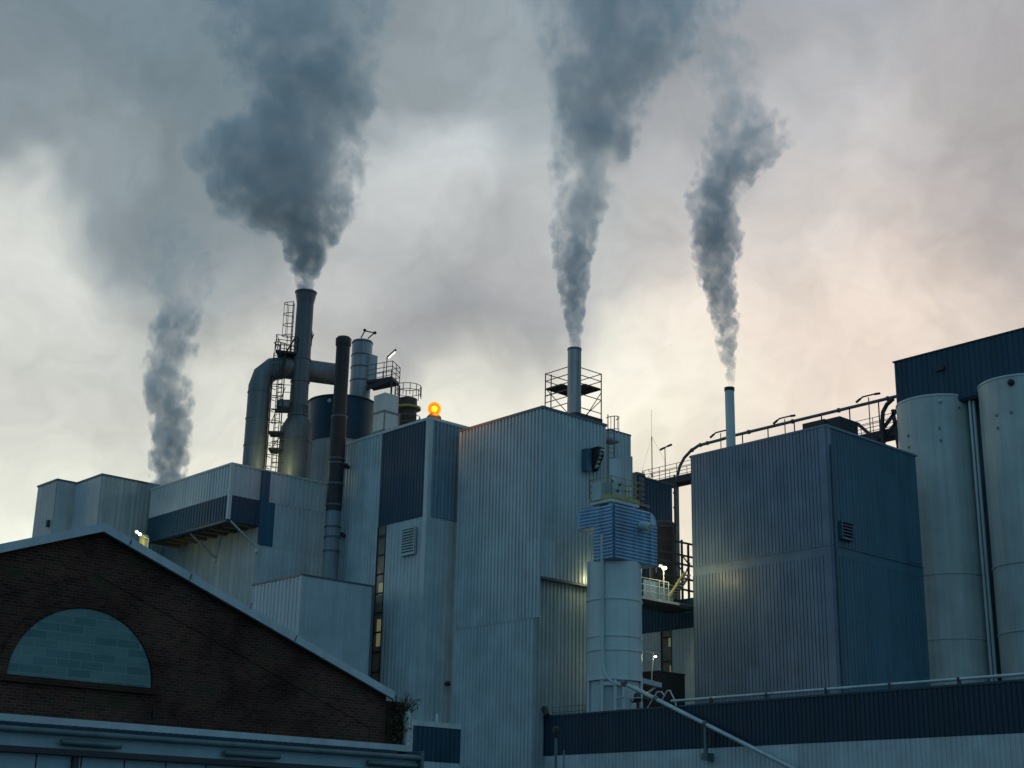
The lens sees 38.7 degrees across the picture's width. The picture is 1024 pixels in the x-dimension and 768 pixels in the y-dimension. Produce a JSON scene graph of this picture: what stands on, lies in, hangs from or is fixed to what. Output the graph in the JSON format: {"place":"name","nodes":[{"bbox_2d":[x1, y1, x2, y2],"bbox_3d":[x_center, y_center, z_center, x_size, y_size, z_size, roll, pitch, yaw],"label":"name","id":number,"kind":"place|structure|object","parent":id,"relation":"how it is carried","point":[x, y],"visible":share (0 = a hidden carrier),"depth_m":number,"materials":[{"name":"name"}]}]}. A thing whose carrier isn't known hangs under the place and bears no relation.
{"place":"outdoors","nodes":[
{"label":"outdoors","id":0,"kind":"place"},
{"bbox_2d":[32,478,75,536],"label":"factory building","id":1,"kind":"structure","parent":0,"point":[54,506],"depth_m":106.35,"materials":[{"name":"metal"}]},
{"bbox_2d":[251,574,374,676],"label":"factory building","id":2,"kind":"structure","parent":0,"point":[333,617],"depth_m":89.21,"materials":[{"name":"metal"}]},
{"bbox_2d":[338,416,467,722],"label":"factory building","id":3,"kind":"structure","parent":0,"point":[399,521],"depth_m":92.92,"materials":[{"name":"metal"}]},
{"bbox_2d":[372,392,399,433],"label":"plant room","id":4,"kind":"object","parent":3,"relation":"on","point":[386,414],"visible":0.37,"depth_m":105.93,"materials":[{"name":"white paint"}]},
{"bbox_2d":[427,406,440,418],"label":"beacon lamp","id":5,"kind":"object","parent":3,"relation":"on","point":[434,409],"visible":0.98,"depth_m":94.66,"materials":[{"name":"orange glass"}]},
{"bbox_2d":[403,720,461,767],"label":"wall","id":6,"kind":"structure","parent":0,"point":[438,743],"depth_m":72.97,"materials":[{"name":"metal"}]},
{"bbox_2d":[0,0,1023,598],"label":"sky","id":7,"kind":"structure","parent":0,"point":[783,204],"materials":[{"name":"grey"}]},
{"bbox_2d":[451,405,606,767],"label":"factory building","id":8,"kind":"structure","parent":0,"point":[523,552],"depth_m":87.87,"materials":[{"name":"metal"}]},
{"bbox_2d":[545,367,601,418],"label":"scaffold","id":9,"kind":"object","parent":8,"relation":"on","point":[561,388],"visible":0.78,"depth_m":94.16,"materials":[{"name":"metal"}]},
{"bbox_2d":[567,346,581,412],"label":"chimney","id":10,"kind":"object","parent":8,"relation":"on","point":[574,383],"visible":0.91,"depth_m":92.71,"materials":[{"name":"grey metal"}]},
{"bbox_2d":[633,472,649,510],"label":"vent box","id":11,"kind":"object","parent":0,"point":[641,479],"visible":0.47,"depth_m":107.04,"materials":[{"name":"metal"}]},
{"bbox_2d":[642,477,672,595],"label":"factory building","id":12,"kind":"structure","parent":0,"point":[658,497],"depth_m":115.91,"materials":[{"name":"blue metal"}]},
{"bbox_2d":[642,670,685,707],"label":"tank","id":13,"kind":"object","parent":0,"point":[673,682],"visible":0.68,"depth_m":89.34,"materials":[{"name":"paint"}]},
{"bbox_2d":[642,409,898,599],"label":"pipe bridge","id":14,"kind":"structure","parent":0,"point":[891,433],"depth_m":118.82,"materials":[{"name":"paint"}]},
{"bbox_2d":[642,410,662,476],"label":"antenna","id":15,"kind":"object","parent":14,"relation":"attached to","point":[651,444],"visible":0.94,"depth_m":123.53,"materials":[{"name":"paint"}]},
{"bbox_2d":[659,444,671,477],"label":"lamp mast","id":16,"kind":"object","parent":14,"relation":"on","point":[662,448],"visible":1,"depth_m":122.01,"materials":[{"name":"metal"}]},
{"bbox_2d":[710,429,725,447],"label":"lamp mast","id":17,"kind":"object","parent":14,"relation":"on","point":[712,435],"visible":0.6,"depth_m":118.07,"materials":[{"name":"metal"}]},
{"bbox_2d":[673,395,895,485],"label":"overhead pipe","id":18,"kind":"object","parent":14,"relation":"attached to","point":[793,421],"visible":0.85,"depth_m":113.05,"materials":[{"name":"metal"}]},
{"bbox_2d":[773,414,795,432],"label":"lamp mast","id":19,"kind":"object","parent":14,"relation":"on","point":[776,421],"visible":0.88,"depth_m":113.46,"materials":[{"name":"metal"}]},
{"bbox_2d":[855,392,880,431],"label":"lamp mast","id":20,"kind":"object","parent":14,"relation":"on","point":[859,399],"visible":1,"depth_m":107.93,"materials":[{"name":"metal"}]},
{"bbox_2d":[880,397,894,443],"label":"bend pipe","id":21,"kind":"object","parent":14,"relation":"attached to","point":[883,411],"visible":0.81,"depth_m":106.34,"materials":[{"name":"metal"}]},
{"bbox_2d":[689,424,930,703],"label":"factory building","id":22,"kind":"structure","parent":0,"point":[808,572],"depth_m":92.58,"materials":[{"name":"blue metal"}]},
{"bbox_2d":[724,386,735,446],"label":"chimney","id":23,"kind":"object","parent":22,"relation":"on","point":[730,415],"visible":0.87,"depth_m":102.06,"materials":[{"name":"grey metal"}]},
{"bbox_2d":[802,416,857,433],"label":"roof cooler","id":24,"kind":"object","parent":22,"relation":"on","point":[843,423],"visible":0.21,"depth_m":99.86,"materials":[{"name":"paint"}]},
{"label":"ground","id":25,"kind":"structure","parent":0,"visible":0},
{"bbox_2d":[71,473,166,556],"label":"factory building","id":26,"kind":"structure","parent":25,"relation":"on","point":[121,504],"depth_m":104.58,"materials":[{"name":"metal"}]},
{"bbox_2d":[0,523,410,753],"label":"brick building","id":27,"kind":"structure","parent":25,"relation":"on","point":[104,622],"depth_m":37.08,"materials":[{"name":"brick"}]},
{"bbox_2d":[135,531,149,547],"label":"floodlight","id":28,"kind":"object","parent":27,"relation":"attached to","point":[144,539],"visible":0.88,"depth_m":99.20,"materials":[{"name":"beige"}]},
{"bbox_2d":[386,691,420,745],"bbox_3d":[-3.241,9.875,41.591,1.240,2.310,0.985,17,-23,-40],"label":"shrub","id":29,"kind":"object","parent":27,"relation":"attached to","point":[403,709],"visible":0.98,"depth_m":41.67,"materials":[{"name":"green plant"}]},
{"bbox_2d":[0,713,423,767],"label":"lean to","id":30,"kind":"object","parent":25,"relation":"on","point":[27,741],"visible":1,"depth_m":35.83,"materials":[{"name":"grey metal"}]},
{"bbox_2d":[147,462,326,606],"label":"factory building","id":31,"kind":"structure","parent":25,"relation":"on","point":[235,530],"depth_m":98.97,"materials":[{"name":"metal"}]},
{"bbox_2d":[242,357,334,468],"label":"bent duct","id":32,"kind":"object","parent":31,"relation":"attached to","point":[257,419],"visible":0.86,"depth_m":105.02,"materials":[{"name":"metal"}]},
{"bbox_2d":[265,341,285,471],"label":"caged ladder","id":33,"kind":"object","parent":32,"relation":"attached to","point":[272,449],"visible":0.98,"depth_m":104.73,"materials":[{"name":"metal"}]},
{"bbox_2d":[275,334,298,377],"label":"platform","id":34,"kind":"structure","parent":32,"relation":"on","point":[288,353],"depth_m":106.55,"materials":[{"name":"paint"}]},
{"bbox_2d":[282,301,294,356],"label":"caged ladder","id":35,"kind":"object","parent":34,"relation":"attached to","point":[287,323],"visible":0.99,"depth_m":107.96,"materials":[{"name":"metal"}]},
{"bbox_2d":[278,288,316,478],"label":"chimney stack","id":36,"kind":"object","parent":31,"relation":"on","point":[297,444],"visible":0.98,"depth_m":105.50,"materials":[{"name":"metal"}]},
{"bbox_2d":[276,385,290,412],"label":"platform","id":37,"kind":"structure","parent":36,"relation":"attached to","point":[286,404],"depth_m":105.20,"materials":[{"name":"metal"}]},
{"bbox_2d":[322,335,351,578],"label":"chimney stack","id":38,"kind":"object","parent":25,"relation":"on","point":[333,533],"visible":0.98,"depth_m":98.21,"materials":[{"name":"metal"}]},
{"bbox_2d":[308,394,373,574],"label":"round tank","id":39,"kind":"object","parent":25,"relation":"on","point":[359,414],"visible":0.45,"depth_m":109.59,"materials":[{"name":"blue metal"}]},
{"bbox_2d":[349,329,377,398],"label":"vent drum","id":40,"kind":"object","parent":39,"relation":"on","point":[362,356],"visible":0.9,"depth_m":111.58,"materials":[{"name":"metal"}]},
{"bbox_2d":[365,361,400,395],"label":"platform","id":41,"kind":"structure","parent":40,"relation":"attached to","point":[383,382],"depth_m":109.55,"materials":[{"name":"paint"}]},
{"bbox_2d":[386,348,396,376],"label":"lamp mast","id":42,"kind":"object","parent":41,"relation":"on","point":[391,353],"visible":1,"depth_m":110.01,"materials":[{"name":"white metal"}]},
{"bbox_2d":[394,382,421,424],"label":"round tank","id":43,"kind":"object","parent":25,"relation":"on","point":[409,408],"visible":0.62,"depth_m":108.06,"materials":[{"name":"grey metal"}]},
{"bbox_2d":[553,726,558,767],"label":"vent post","id":44,"kind":"object","parent":25,"relation":"on","point":[556,731],"visible":1,"depth_m":58.41,"materials":[{"name":"metal"}]},
{"bbox_2d":[606,428,632,498],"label":"duct housing","id":45,"kind":"object","parent":25,"relation":"on","point":[623,450],"visible":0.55,"depth_m":95.49,"materials":[{"name":"metal"}]},
{"bbox_2d":[606,414,619,481],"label":"caged ladder","id":46,"kind":"object","parent":45,"relation":"attached to","point":[611,441],"visible":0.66,"depth_m":92.80,"materials":[{"name":"metal"}]},
{"bbox_2d":[649,520,677,599],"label":"vessel","id":47,"kind":"object","parent":25,"relation":"on","point":[665,528],"visible":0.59,"depth_m":105.53,"materials":[{"name":"metal"}]},
{"bbox_2d":[642,598,694,704],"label":"factory building","id":48,"kind":"structure","parent":25,"relation":"on","point":[668,640],"depth_m":98.08,"materials":[{"name":"metal"}]},
{"bbox_2d":[661,630,671,671],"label":"window","id":49,"kind":"structure","parent":48,"relation":"in","point":[666,637],"depth_m":98.23,"materials":[{"name":"glass"}]},
{"bbox_2d":[642,534,692,613],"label":"walkway","id":50,"kind":"structure","parent":48,"relation":"on","point":[652,598],"depth_m":97.21,"materials":[{"name":"paint"}]},
{"bbox_2d":[657,564,666,599],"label":"floodlight","id":51,"kind":"object","parent":50,"relation":"on","point":[662,567],"visible":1,"depth_m":94.99,"materials":[{"name":"beige metal"}]},
{"bbox_2d":[673,475,676,578],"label":"standpipe","id":52,"kind":"object","parent":25,"relation":"on","point":[674,508],"visible":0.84,"depth_m":106.29,"materials":[{"name":"metal"}]},
{"bbox_2d":[543,679,1023,767],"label":"shed","id":53,"kind":"structure","parent":25,"relation":"on","point":[974,725],"depth_m":70.00,"materials":[{"name":"metal"}]},
{"bbox_2d":[541,706,549,716],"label":"roof cowl","id":54,"kind":"object","parent":53,"relation":"on","point":[545,710],"visible":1,"depth_m":83.77,"materials":[{"name":"paint"}]},
{"bbox_2d":[553,705,584,713],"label":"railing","id":55,"kind":"object","parent":53,"relation":"on","point":[568,711],"visible":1,"depth_m":83.61,"materials":[{"name":"grey metal"}]},
{"bbox_2d":[586,534,642,711],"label":"silo","id":56,"kind":"object","parent":53,"relation":"on","point":[614,602],"visible":0.95,"depth_m":82.93,"materials":[{"name":"white paint"}]},
{"bbox_2d":[575,504,657,572],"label":"filter unit","id":57,"kind":"object","parent":56,"relation":"on","point":[628,533],"visible":0.99,"depth_m":84.72,"materials":[{"name":"blue metal"}]},
{"bbox_2d":[589,475,639,508],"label":"platform","id":58,"kind":"structure","parent":57,"relation":"on","point":[614,499],"depth_m":85.58,"materials":[{"name":"yellow paint"}]},
{"bbox_2d":[592,458,626,500],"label":"filter cabinet","id":59,"kind":"object","parent":58,"relation":"on","point":[614,470],"visible":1,"depth_m":85.86,"materials":[{"name":"grey metal"}]},
{"bbox_2d":[601,640,796,767],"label":"conveying pipe","id":60,"kind":"object","parent":56,"relation":"attached to","point":[706,756],"visible":1,"depth_m":74.53,"materials":[{"name":"metal"}]},
{"bbox_2d":[616,692,648,709],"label":"pump frame","id":61,"kind":"object","parent":53,"relation":"on","point":[637,698],"visible":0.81,"depth_m":80.39,"materials":[{"name":"paint"}]},
{"bbox_2d":[643,651,661,692],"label":"lamp mast","id":62,"kind":"structure","parent":53,"relation":"on","point":[654,684],"depth_m":85.29,"materials":[{"name":"grey metal"}]},
{"bbox_2d":[647,690,676,707],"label":"hoop rail","id":63,"kind":"object","parent":53,"relation":"on","point":[663,696],"visible":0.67,"depth_m":79.11,"materials":[{"name":"grey metal"}]},
{"bbox_2d":[670,672,1023,702],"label":"eave pipe","id":64,"kind":"object","parent":53,"relation":"on","point":[889,685],"visible":1,"depth_m":69.37,"materials":[{"name":"metal"}]},
{"bbox_2d":[895,393,993,685],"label":"storage silo","id":65,"kind":"object","parent":25,"relation":"on","point":[934,434],"visible":0.68,"depth_m":99.38,"materials":[{"name":"white paint"}]},
{"bbox_2d":[968,400,1001,680],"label":"pipe","id":66,"kind":"object","parent":25,"relation":"on","point":[986,546],"visible":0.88,"depth_m":99.09,"materials":[{"name":"metal"}]},
{"bbox_2d":[977,373,1023,680],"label":"storage silo","id":67,"kind":"object","parent":25,"relation":"on","point":[1001,404],"visible":1,"depth_m":96.11,"materials":[{"name":"white paint"}]},
{"bbox_2d":[892,327,1023,403],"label":"factory building","id":68,"kind":"structure","parent":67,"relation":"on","point":[963,371],"depth_m":102.41,"materials":[{"name":"blue metal"}]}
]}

